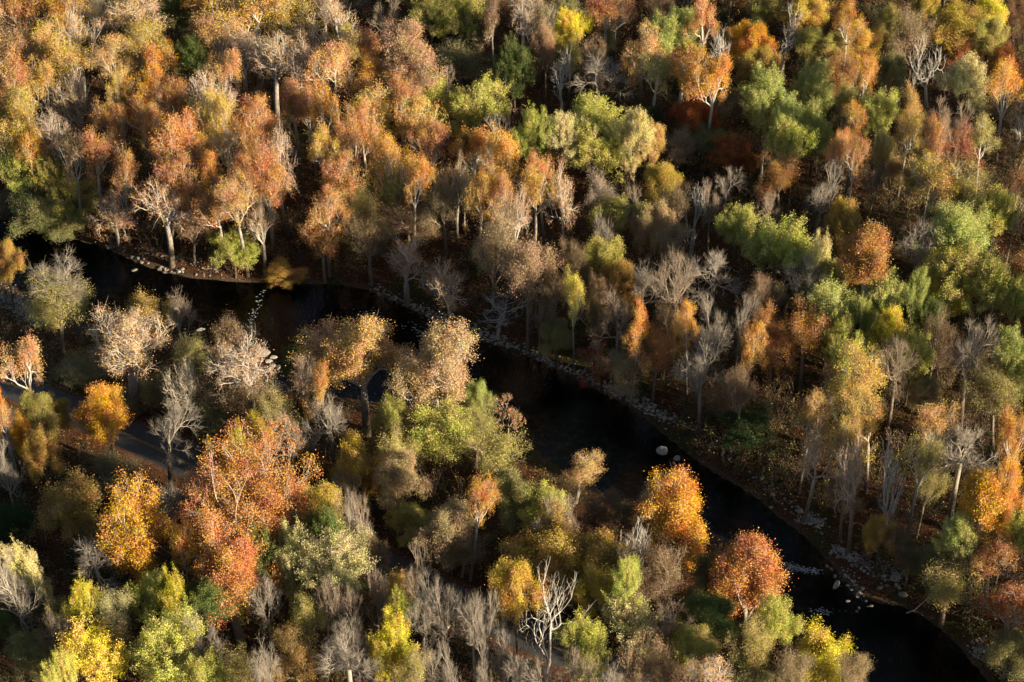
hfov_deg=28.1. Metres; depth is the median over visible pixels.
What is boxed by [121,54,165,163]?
sycamore tree
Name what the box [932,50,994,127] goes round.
maple tree
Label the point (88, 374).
twiggy tree
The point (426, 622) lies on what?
bare tree
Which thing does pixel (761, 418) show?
bush
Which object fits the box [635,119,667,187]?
leafy tree
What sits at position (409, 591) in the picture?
bare tree
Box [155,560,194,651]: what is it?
maple tree
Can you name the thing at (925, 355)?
maple tree
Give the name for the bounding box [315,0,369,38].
bare tree
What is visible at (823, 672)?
leafy tree
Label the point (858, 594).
boulder
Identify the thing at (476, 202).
sycamore tree
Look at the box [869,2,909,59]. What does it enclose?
leafy tree
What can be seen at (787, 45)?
dead tree
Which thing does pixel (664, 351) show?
twiggy tree
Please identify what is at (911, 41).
leafy tree
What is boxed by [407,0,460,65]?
maple tree
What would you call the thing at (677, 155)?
twiggy tree
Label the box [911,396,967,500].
sycamore tree
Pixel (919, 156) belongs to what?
leafy tree
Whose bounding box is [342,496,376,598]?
bare tree
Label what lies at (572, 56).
twiggy tree
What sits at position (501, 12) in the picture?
twiggy tree
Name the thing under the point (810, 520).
shingle
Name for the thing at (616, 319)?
bare tree
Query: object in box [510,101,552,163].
maple tree
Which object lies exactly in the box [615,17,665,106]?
sycamore tree
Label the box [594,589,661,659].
maple tree
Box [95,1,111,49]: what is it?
bare tree
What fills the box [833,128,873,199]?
sycamore tree
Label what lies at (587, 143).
maple tree
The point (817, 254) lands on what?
maple tree
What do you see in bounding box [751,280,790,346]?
twiggy tree
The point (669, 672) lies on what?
twiggy tree
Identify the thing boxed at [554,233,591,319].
twiggy tree
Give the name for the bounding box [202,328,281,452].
sycamore tree
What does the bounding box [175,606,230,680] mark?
bare tree
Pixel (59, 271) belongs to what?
bare tree
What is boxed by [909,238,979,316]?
leafy tree
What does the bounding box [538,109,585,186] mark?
maple tree
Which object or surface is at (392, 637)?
maple tree
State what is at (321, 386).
sycamore tree
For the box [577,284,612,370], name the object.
twiggy tree
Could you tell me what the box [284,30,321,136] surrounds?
sycamore tree
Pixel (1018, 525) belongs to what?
maple tree
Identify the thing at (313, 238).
twiggy tree
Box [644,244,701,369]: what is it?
bare tree
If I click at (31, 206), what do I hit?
leafy tree
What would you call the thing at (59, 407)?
leafy tree
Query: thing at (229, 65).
sycamore tree
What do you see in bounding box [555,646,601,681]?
bare tree
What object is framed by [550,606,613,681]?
maple tree
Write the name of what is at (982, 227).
maple tree
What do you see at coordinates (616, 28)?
seeding tree
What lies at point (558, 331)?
leafy tree
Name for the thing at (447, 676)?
bare tree
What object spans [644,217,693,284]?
twiggy tree
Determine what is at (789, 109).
maple tree
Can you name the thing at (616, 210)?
leafy tree
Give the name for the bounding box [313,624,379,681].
bare tree
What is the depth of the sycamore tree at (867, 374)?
346.77 m
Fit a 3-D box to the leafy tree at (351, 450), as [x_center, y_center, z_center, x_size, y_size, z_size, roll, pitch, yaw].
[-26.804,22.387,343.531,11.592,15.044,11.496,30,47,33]
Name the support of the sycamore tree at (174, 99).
on the ground
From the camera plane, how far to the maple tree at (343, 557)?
315.27 m
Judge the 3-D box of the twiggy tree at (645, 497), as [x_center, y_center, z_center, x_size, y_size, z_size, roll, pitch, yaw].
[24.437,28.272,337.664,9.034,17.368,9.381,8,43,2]
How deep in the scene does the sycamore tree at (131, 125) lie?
416.76 m
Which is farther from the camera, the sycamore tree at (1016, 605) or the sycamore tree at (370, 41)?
the sycamore tree at (370, 41)
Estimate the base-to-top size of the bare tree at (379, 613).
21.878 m
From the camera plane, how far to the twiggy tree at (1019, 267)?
377.08 m
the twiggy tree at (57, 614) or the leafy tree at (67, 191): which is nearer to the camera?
the twiggy tree at (57, 614)
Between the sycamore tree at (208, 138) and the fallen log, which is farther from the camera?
the sycamore tree at (208, 138)
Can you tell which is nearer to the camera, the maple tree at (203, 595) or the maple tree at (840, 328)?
the maple tree at (203, 595)
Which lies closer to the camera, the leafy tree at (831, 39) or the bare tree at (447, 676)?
the bare tree at (447, 676)
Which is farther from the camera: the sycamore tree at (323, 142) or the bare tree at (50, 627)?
the sycamore tree at (323, 142)
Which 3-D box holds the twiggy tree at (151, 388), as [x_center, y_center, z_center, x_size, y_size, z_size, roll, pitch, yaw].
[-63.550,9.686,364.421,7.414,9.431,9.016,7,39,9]
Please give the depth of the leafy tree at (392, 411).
347.90 m
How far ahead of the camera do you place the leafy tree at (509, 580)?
308.44 m
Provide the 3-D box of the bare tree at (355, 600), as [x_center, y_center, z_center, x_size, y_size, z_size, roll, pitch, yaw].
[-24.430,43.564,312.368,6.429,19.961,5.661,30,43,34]
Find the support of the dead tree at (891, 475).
on the ground
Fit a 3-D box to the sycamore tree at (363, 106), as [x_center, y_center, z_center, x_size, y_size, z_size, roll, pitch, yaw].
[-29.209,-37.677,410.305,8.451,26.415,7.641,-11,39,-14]
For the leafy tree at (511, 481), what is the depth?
331.42 m
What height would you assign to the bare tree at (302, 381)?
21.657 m
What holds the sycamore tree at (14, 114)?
on the ground
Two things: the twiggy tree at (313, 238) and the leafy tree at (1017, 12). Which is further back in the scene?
the leafy tree at (1017, 12)
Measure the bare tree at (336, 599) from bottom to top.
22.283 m
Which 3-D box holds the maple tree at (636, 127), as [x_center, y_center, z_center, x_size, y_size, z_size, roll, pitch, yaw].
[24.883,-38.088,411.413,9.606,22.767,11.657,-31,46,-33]
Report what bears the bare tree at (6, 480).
on the ground
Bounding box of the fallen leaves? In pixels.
[0,0,1023,681]
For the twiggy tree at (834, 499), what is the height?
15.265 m
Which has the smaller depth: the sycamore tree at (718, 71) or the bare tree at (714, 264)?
the bare tree at (714, 264)
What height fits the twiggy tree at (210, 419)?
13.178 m
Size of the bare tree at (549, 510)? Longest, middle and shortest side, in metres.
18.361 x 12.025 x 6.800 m
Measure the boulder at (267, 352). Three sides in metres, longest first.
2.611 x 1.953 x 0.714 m
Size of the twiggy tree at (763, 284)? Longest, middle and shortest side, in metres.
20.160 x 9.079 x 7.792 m
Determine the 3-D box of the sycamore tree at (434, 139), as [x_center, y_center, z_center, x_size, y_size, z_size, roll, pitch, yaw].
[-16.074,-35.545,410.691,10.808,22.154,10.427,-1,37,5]
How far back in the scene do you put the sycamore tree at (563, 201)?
391.60 m
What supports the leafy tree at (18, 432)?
on the ground
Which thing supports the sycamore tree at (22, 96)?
on the ground
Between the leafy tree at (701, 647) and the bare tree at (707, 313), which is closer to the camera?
the leafy tree at (701, 647)
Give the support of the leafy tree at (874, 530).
on the ground
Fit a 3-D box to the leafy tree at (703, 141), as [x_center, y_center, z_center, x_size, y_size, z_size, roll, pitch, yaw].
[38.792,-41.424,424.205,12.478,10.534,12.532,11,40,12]
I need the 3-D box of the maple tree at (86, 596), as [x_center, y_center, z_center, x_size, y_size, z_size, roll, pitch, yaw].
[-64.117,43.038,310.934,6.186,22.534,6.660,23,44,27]
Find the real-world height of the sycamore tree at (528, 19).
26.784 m
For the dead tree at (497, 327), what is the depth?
387.52 m
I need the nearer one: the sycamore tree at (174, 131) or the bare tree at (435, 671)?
the bare tree at (435, 671)
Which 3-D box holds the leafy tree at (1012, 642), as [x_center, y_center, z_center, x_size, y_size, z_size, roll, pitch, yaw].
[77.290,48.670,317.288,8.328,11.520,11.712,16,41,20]
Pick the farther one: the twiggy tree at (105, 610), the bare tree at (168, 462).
the bare tree at (168, 462)
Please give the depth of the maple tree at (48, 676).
293.66 m
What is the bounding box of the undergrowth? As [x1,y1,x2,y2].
[0,0,1023,681]
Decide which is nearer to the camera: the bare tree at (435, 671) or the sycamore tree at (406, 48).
the bare tree at (435, 671)
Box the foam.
[248,290,829,614]
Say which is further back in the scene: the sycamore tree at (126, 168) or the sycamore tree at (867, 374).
the sycamore tree at (126, 168)
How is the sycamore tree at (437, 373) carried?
on the ground
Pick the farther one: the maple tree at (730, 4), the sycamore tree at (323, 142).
the maple tree at (730, 4)
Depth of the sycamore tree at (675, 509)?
327.27 m
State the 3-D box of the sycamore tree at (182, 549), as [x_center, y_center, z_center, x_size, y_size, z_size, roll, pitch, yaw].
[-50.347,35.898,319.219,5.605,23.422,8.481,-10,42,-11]
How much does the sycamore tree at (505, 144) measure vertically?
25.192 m
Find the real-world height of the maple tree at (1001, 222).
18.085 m
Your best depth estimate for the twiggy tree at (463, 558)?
330.79 m
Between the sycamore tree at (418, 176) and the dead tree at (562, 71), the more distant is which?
the dead tree at (562, 71)
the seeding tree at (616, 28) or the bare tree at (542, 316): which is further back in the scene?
the seeding tree at (616, 28)
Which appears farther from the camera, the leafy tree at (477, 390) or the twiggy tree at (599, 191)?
the twiggy tree at (599, 191)
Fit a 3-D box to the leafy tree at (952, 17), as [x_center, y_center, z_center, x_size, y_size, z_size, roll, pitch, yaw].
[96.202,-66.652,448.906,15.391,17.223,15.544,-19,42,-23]
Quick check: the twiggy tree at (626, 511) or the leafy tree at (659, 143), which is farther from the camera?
the leafy tree at (659, 143)
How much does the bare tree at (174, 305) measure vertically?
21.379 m
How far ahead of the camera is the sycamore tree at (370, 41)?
433.22 m
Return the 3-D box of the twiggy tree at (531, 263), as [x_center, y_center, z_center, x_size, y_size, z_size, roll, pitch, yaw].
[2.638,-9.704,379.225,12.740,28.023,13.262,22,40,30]
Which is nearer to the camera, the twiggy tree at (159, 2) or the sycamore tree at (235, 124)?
the sycamore tree at (235, 124)
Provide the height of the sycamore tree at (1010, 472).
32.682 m
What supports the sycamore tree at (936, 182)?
on the ground
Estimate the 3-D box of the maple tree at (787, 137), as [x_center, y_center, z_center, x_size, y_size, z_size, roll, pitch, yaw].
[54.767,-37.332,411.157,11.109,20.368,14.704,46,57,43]
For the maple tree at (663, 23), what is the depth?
435.11 m
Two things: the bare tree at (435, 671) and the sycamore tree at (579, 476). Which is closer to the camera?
the bare tree at (435, 671)
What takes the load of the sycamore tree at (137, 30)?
on the ground
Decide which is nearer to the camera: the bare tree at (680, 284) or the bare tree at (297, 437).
the bare tree at (297, 437)
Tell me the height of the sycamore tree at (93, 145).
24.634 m
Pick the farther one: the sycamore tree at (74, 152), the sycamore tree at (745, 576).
the sycamore tree at (74, 152)
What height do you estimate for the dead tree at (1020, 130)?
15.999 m
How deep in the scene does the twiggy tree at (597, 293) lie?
374.13 m
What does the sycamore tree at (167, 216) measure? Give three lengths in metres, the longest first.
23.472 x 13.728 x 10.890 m
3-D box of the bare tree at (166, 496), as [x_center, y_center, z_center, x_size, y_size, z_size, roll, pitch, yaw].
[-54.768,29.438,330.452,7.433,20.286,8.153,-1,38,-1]
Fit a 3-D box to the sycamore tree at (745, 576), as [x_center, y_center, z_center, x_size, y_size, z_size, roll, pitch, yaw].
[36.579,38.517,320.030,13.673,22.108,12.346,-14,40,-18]
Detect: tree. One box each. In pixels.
[0,0,32,78]
[0,0,42,51]
[0,25,38,88]
[0,48,45,107]
[0,70,40,132]
[0,93,35,190]
[0,106,48,217]
[0,146,48,218]
[0,185,21,221]
[0,237,27,309]
[0,328,46,394]
[0,391,18,485]
[0,404,16,485]
[0,438,27,510]
[0,499,38,546]
[0,536,55,618]
[0,542,51,660]
[0,611,19,647]
[1,624,58,681]
[4,185,77,244]
[7,404,32,479]
[9,386,61,437]
[10,109,52,194]
[17,0,106,88]
[18,57,60,153]
[20,34,50,120]
[20,244,90,342]
[20,265,96,352]
[20,421,65,507]
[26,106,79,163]
[28,12,73,121]
[29,151,72,225]
[29,199,101,243]
[32,391,75,450]
[32,462,107,562]
[35,606,72,658]
[40,658,62,681]
[42,170,102,226]
[42,646,79,681]
[43,590,86,646]
[44,31,93,134]
[44,345,110,395]
[49,613,132,681]
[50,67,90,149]
[51,78,103,164]
[51,128,95,232]
[58,1,107,115]
[60,572,103,663]
[68,0,108,47]
[71,380,134,457]
[72,531,127,612]
[80,31,140,123]
[80,122,119,230]
[80,446,146,501]
[84,190,143,250]
[85,302,177,416]
[88,97,139,191]
[88,586,135,679]
[94,465,173,614]
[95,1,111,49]
[97,604,138,681]
[100,0,176,84]
[103,59,135,155]
[109,11,177,109]
[109,135,141,244]
[109,381,153,414]
[109,583,141,630]
[112,86,157,170]
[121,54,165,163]
[122,568,172,636]
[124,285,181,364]
[126,88,178,200]
[126,596,207,681]
[127,176,197,267]
[132,34,179,131]
[136,369,178,414]
[139,0,164,36]
[144,391,204,488]
[148,72,190,167]
[148,106,210,205]
[149,474,190,561]
[151,147,205,245]
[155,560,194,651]
[156,0,192,42]
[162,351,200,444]
[165,285,206,373]
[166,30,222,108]
[167,513,200,619]
[170,184,222,263]
[171,327,215,401]
[172,412,323,564]
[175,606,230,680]
[178,644,237,681]
[179,66,239,147]
[180,0,239,68]
[180,572,251,649]
[181,383,233,450]
[183,0,291,90]
[184,121,227,186]
[186,84,231,188]
[188,501,287,650]
[189,6,248,97]
[189,176,232,268]
[192,356,273,440]
[194,149,225,235]
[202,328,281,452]
[203,42,244,147]
[203,225,261,278]
[204,304,260,395]
[206,96,240,170]
[208,169,263,277]
[209,121,239,208]
[215,640,275,681]
[218,26,266,111]
[221,113,265,210]
[223,417,248,487]
[229,151,260,234]
[235,125,288,238]
[236,91,279,146]
[239,0,324,86]
[240,159,293,255]
[241,513,284,613]
[242,409,277,458]
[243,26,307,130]
[245,185,280,274]
[247,574,283,672]
[247,637,283,681]
[250,655,278,681]
[251,117,301,236]
[256,378,308,471]
[263,255,308,289]
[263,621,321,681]
[267,403,306,494]
[270,73,307,169]
[270,514,319,615]
[279,342,313,407]
[280,0,321,43]
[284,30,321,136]
[284,312,404,437]
[287,586,335,672]
[289,350,319,445]
[289,478,346,537]
[291,81,331,175]
[292,515,378,627]
[297,217,343,282]
[298,504,357,600]
[299,28,355,142]
[300,390,346,471]
[302,354,329,455]
[303,0,362,100]
[303,182,354,277]
[305,0,346,57]
[305,73,343,166]
[305,118,344,225]
[310,576,344,674]
[311,324,338,406]
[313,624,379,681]
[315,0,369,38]
[318,143,368,250]
[325,616,373,662]
[327,21,365,89]
[327,427,389,514]
[328,97,369,215]
[329,485,374,591]
[329,579,364,676]
[330,463,363,507]
[336,170,389,255]
[336,210,399,286]
[339,78,401,180]
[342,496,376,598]
[346,94,385,207]
[349,44,393,142]
[351,22,392,108]
[361,0,411,35]
[362,122,409,239]
[362,532,394,601]
[364,154,409,237]
[364,565,390,660]
[365,603,420,681]
[367,391,410,445]
[372,448,433,526]
[374,421,427,504]
[378,15,449,135]
[379,189,441,254]
[382,568,422,638]
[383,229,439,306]
[383,311,484,455]
[383,502,432,551]
[385,581,421,663]
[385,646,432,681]
[387,71,418,159]
[391,91,448,201]
[395,144,437,263]
[398,537,434,635]
[401,644,441,681]
[404,116,455,211]
[404,391,479,483]
[404,587,442,679]
[405,66,454,135]
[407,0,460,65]
[412,490,475,573]
[413,569,464,680]
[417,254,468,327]
[418,169,461,255]
[425,14,495,54]
[429,33,503,89]
[432,62,460,134]
[432,633,462,681]
[435,530,494,577]
[438,0,484,43]
[442,150,475,245]
[443,68,516,153]
[445,122,490,213]
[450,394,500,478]
[454,587,486,681]
[455,423,532,504]
[461,0,489,41]
[462,166,499,266]
[463,376,494,448]
[463,471,501,581]
[465,110,516,195]
[468,187,521,316]
[470,590,506,680]
[471,636,492,681]
[472,0,500,82]
[477,117,526,232]
[477,291,529,339]
[483,155,522,270]
[483,627,523,681]
[484,554,549,662]
[486,462,537,543]
[490,392,525,453]
[492,0,516,35]
[493,31,537,113]
[494,495,604,609]
[495,231,568,352]
[497,179,533,298]
[503,651,531,681]
[505,0,546,78]
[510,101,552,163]
[513,557,594,672]
[514,480,573,529]
[519,657,557,681]
[520,161,563,248]
[521,0,563,82]
[524,147,553,249]
[524,283,559,358]
[526,490,573,552]
[529,16,556,97]
[535,267,571,318]
[537,315,576,366]
[538,90,644,183]
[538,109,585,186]
[539,157,579,259]
[548,0,587,22]
[550,5,593,85]
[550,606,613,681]
[552,43,579,111]
[552,447,609,508]
[554,34,582,99]
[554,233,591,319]
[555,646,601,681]
[557,490,584,587]
[558,553,616,624]
[559,264,591,372]
[567,51,635,102]
[573,337,609,389]
[573,527,635,605]
[575,487,616,536]
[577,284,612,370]
[578,33,607,99]
[579,232,633,305]
[580,16,619,54]
[581,0,642,73]
[584,160,618,209]
[585,267,614,347]
[587,188,651,252]
[587,283,637,374]
[588,204,615,278]
[589,662,623,681]
[592,341,653,404]
[593,483,643,543]
[594,256,646,330]
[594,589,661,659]
[601,552,644,648]
[604,104,655,197]
[605,7,628,57]
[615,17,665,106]
[615,626,667,681]
[617,531,651,564]
[621,183,644,260]
[621,297,655,405]
[622,541,691,639]
[624,512,651,592]
[625,196,683,275]
[628,321,681,400]
[629,45,675,108]
[629,257,671,343]
[629,460,713,578]
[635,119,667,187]
[637,479,676,545]
[638,105,665,126]
[639,4,691,94]
[643,160,683,204]
[644,0,675,19]
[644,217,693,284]
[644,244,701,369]
[645,640,686,681]
[648,598,695,663]
[649,292,695,378]
[652,176,695,259]
[659,120,699,171]
[660,614,723,676]
[664,41,714,137]
[667,4,705,55]
[668,89,722,150]
[671,339,727,435]
[672,298,700,395]
[674,589,741,646]
[675,183,706,259]
[676,118,728,161]
[677,249,749,327]
[678,652,734,681]
[682,0,719,94]
[683,73,741,119]
[683,547,722,619]
[684,322,734,410]
[686,48,732,157]
[691,372,738,423]
[697,291,733,382]
[700,177,723,261]
[703,525,798,644]
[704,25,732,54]
[705,130,765,187]
[707,28,730,69]
[713,167,746,222]
[713,200,760,271]
[717,647,775,681]
[719,609,775,681]
[720,355,757,449]
[727,17,779,86]
[728,0,731,18]
[729,285,761,372]
[730,42,790,86]
[736,210,817,288]
[737,59,799,144]
[738,316,772,414]
[740,271,790,346]
[745,0,791,40]
[749,294,793,383]
[750,587,805,681]
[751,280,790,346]
[752,147,800,219]
[752,191,781,251]
[763,111,825,200]
[769,95,811,166]
[769,644,819,681]
[771,4,808,76]
[771,292,835,388]
[774,0,837,52]
[777,253,828,339]
[781,611,857,681]
[788,387,833,494]
[789,56,837,118]
[792,24,833,85]
[792,268,860,368]
[795,415,840,522]
[800,95,841,175]
[800,359,844,448]
[801,227,836,307]
[804,159,844,240]
[810,28,856,67]
[812,46,862,120]
[818,260,861,297]
[818,474,870,540]
[819,306,865,375]
[821,196,864,257]
[821,220,867,256]
[822,336,892,457]
[824,126,851,203]
[825,410,870,517]
[829,78,861,132]
[829,330,869,407]
[830,0,868,71]
[830,213,893,349]
[831,432,868,553]
[832,647,874,681]
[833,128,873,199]
[834,387,878,487]
[835,18,884,78]
[835,96,869,199]
[846,380,889,494]
[848,54,879,110]
[849,266,908,347]
[852,290,879,366]
[854,86,902,166]
[858,139,912,206]
[859,159,894,219]
[860,510,898,574]
[865,302,908,389]
[867,47,909,113]
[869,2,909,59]
[869,332,920,431]
[872,126,897,199]
[877,431,906,535]
[878,325,937,405]
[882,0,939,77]
[883,509,920,570]
[890,103,926,199]
[893,218,946,302]
[894,546,924,587]
[899,78,927,167]
[899,542,956,591]
[901,143,951,222]
[901,263,932,332]
[901,374,951,421]
[902,430,946,543]
[904,149,966,240]
[906,29,945,106]
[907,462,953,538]
[909,0,941,61]
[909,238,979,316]
[910,202,999,267]
[911,293,948,373]
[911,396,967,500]
[917,110,951,223]
[917,550,1005,625]
[918,90,957,133]
[918,300,963,390]
[921,422,1002,528]
[922,0,988,66]
[924,238,991,334]
[928,197,994,251]
[930,508,985,576]
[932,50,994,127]
[938,115,987,200]
[940,100,980,170]
[941,42,985,70]
[941,154,989,215]
[943,315,1001,428]
[954,462,1009,603]
[956,352,1023,449]
[957,110,1000,210]
[959,255,1023,349]
[964,524,1023,611]
[965,14,1017,74]
[968,0,1009,53]
[969,184,1022,261]
[970,576,1023,634]
[971,432,1023,592]
[976,504,1023,593]
[983,41,1023,80]
[983,52,1023,161]
[983,626,1023,681]
[990,321,1023,405]
[996,401,1023,487]
[1003,98,1023,156]
[1003,154,1023,266]
[1003,274,1023,328]
[1004,0,1023,40]
[1008,252,1023,280]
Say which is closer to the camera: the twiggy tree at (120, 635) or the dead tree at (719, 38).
the twiggy tree at (120, 635)
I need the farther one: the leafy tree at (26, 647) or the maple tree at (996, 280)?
the maple tree at (996, 280)
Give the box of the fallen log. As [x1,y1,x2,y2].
[906,598,931,613]
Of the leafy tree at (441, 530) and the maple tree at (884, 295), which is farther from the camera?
the maple tree at (884, 295)
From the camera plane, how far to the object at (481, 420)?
347.87 m
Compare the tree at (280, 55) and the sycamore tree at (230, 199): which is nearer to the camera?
the sycamore tree at (230, 199)
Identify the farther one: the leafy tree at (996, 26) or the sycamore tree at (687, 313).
the leafy tree at (996, 26)
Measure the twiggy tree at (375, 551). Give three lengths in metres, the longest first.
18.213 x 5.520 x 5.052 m
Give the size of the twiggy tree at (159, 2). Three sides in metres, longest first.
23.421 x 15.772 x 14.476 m
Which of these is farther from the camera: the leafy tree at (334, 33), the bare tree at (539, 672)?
the leafy tree at (334, 33)
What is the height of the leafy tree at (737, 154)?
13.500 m
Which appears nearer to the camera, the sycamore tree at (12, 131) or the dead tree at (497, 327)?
the dead tree at (497, 327)
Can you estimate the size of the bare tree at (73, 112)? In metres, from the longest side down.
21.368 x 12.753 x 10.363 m
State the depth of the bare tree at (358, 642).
304.51 m
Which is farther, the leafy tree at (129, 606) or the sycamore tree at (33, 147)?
the sycamore tree at (33, 147)
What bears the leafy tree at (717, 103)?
on the ground
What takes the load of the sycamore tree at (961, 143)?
on the ground
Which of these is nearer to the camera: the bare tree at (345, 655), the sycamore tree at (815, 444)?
the bare tree at (345, 655)
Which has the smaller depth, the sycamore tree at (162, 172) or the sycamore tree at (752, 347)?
the sycamore tree at (752, 347)
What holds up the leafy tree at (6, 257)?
on the ground
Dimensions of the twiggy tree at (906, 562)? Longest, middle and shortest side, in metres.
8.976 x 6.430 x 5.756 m
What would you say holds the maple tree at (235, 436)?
on the ground
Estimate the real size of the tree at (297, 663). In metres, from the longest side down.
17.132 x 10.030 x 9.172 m
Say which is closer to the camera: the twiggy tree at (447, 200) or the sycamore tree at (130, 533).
the sycamore tree at (130, 533)
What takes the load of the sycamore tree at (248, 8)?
on the ground
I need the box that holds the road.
[0,367,661,681]
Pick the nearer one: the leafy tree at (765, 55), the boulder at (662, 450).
the boulder at (662, 450)
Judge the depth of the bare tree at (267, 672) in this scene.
298.45 m
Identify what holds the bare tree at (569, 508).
on the ground
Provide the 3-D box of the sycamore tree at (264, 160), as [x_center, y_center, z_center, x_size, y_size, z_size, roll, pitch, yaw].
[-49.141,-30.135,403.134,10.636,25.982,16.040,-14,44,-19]
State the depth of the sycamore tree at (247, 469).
321.29 m
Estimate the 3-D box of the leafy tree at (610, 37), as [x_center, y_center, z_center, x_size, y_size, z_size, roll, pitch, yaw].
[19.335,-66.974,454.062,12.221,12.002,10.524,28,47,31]
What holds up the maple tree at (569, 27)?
on the ground
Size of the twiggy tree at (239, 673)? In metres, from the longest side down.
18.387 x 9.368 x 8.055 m
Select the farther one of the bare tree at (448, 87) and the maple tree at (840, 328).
the bare tree at (448, 87)
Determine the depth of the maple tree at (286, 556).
317.70 m
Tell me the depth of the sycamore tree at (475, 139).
405.89 m
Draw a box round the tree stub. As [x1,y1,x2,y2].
[756,148,766,196]
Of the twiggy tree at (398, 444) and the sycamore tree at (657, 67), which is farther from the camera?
the sycamore tree at (657, 67)
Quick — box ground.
[0,0,1023,681]
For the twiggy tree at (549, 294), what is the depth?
377.87 m
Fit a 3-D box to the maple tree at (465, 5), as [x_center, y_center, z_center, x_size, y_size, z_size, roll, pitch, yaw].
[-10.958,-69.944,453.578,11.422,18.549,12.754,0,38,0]
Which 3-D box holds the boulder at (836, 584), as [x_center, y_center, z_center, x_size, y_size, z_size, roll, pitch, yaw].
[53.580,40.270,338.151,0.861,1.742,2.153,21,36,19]
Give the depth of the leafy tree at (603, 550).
321.28 m
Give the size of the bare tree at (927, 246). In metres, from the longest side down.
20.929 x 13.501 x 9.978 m
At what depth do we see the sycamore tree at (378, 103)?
412.67 m
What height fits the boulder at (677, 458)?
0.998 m
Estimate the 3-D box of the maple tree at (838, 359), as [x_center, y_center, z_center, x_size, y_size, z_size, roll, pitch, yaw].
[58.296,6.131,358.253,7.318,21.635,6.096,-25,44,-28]
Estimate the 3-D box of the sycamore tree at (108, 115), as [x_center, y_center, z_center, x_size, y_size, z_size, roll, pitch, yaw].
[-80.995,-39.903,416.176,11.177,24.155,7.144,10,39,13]
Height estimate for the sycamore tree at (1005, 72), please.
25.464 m
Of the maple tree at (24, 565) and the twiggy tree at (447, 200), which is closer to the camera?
the maple tree at (24, 565)
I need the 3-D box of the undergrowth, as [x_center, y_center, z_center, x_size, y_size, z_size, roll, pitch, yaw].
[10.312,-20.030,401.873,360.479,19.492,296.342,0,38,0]
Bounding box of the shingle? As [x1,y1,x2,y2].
[0,242,1012,678]
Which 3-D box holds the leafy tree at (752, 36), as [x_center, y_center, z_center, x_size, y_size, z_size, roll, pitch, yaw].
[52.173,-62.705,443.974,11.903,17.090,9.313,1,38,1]
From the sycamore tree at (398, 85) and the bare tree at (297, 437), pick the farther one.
the sycamore tree at (398, 85)
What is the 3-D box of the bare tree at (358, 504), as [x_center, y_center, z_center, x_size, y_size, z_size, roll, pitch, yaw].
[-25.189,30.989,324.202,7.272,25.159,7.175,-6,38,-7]
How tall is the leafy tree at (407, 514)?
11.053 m
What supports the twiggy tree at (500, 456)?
on the ground
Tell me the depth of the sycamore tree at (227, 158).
406.70 m
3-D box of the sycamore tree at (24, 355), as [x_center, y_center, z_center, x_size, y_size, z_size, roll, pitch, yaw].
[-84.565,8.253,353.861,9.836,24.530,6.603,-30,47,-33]
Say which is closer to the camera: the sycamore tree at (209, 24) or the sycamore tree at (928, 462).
the sycamore tree at (928, 462)
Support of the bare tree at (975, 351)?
on the ground
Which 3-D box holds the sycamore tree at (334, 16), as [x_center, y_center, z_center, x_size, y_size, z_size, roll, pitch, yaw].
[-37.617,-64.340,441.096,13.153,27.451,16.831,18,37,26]
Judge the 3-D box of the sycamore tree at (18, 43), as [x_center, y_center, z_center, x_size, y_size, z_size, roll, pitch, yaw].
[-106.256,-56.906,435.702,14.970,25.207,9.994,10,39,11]
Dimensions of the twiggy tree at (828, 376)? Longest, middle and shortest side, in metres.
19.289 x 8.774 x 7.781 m
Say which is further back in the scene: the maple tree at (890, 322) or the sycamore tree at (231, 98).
the sycamore tree at (231, 98)
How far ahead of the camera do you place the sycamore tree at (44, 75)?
420.41 m
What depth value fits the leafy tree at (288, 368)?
365.18 m
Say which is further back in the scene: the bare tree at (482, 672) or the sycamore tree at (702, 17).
the sycamore tree at (702, 17)
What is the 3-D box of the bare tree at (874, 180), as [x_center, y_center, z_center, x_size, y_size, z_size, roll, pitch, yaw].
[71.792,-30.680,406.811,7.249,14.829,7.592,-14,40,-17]
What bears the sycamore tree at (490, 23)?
on the ground
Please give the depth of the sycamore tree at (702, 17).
434.15 m
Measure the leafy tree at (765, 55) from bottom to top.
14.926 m
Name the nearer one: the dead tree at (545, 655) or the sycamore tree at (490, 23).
the dead tree at (545, 655)
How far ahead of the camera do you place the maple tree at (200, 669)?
299.92 m
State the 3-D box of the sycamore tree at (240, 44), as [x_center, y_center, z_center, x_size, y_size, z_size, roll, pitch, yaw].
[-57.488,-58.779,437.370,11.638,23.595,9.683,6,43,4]
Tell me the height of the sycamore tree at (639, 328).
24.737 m
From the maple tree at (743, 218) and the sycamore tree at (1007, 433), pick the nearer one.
the sycamore tree at (1007, 433)
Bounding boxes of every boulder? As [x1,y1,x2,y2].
[259,349,269,357]
[656,446,667,455]
[673,455,679,461]
[832,580,839,589]
[855,590,860,598]
[890,572,901,581]
[898,591,907,597]
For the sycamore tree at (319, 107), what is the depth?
411.62 m

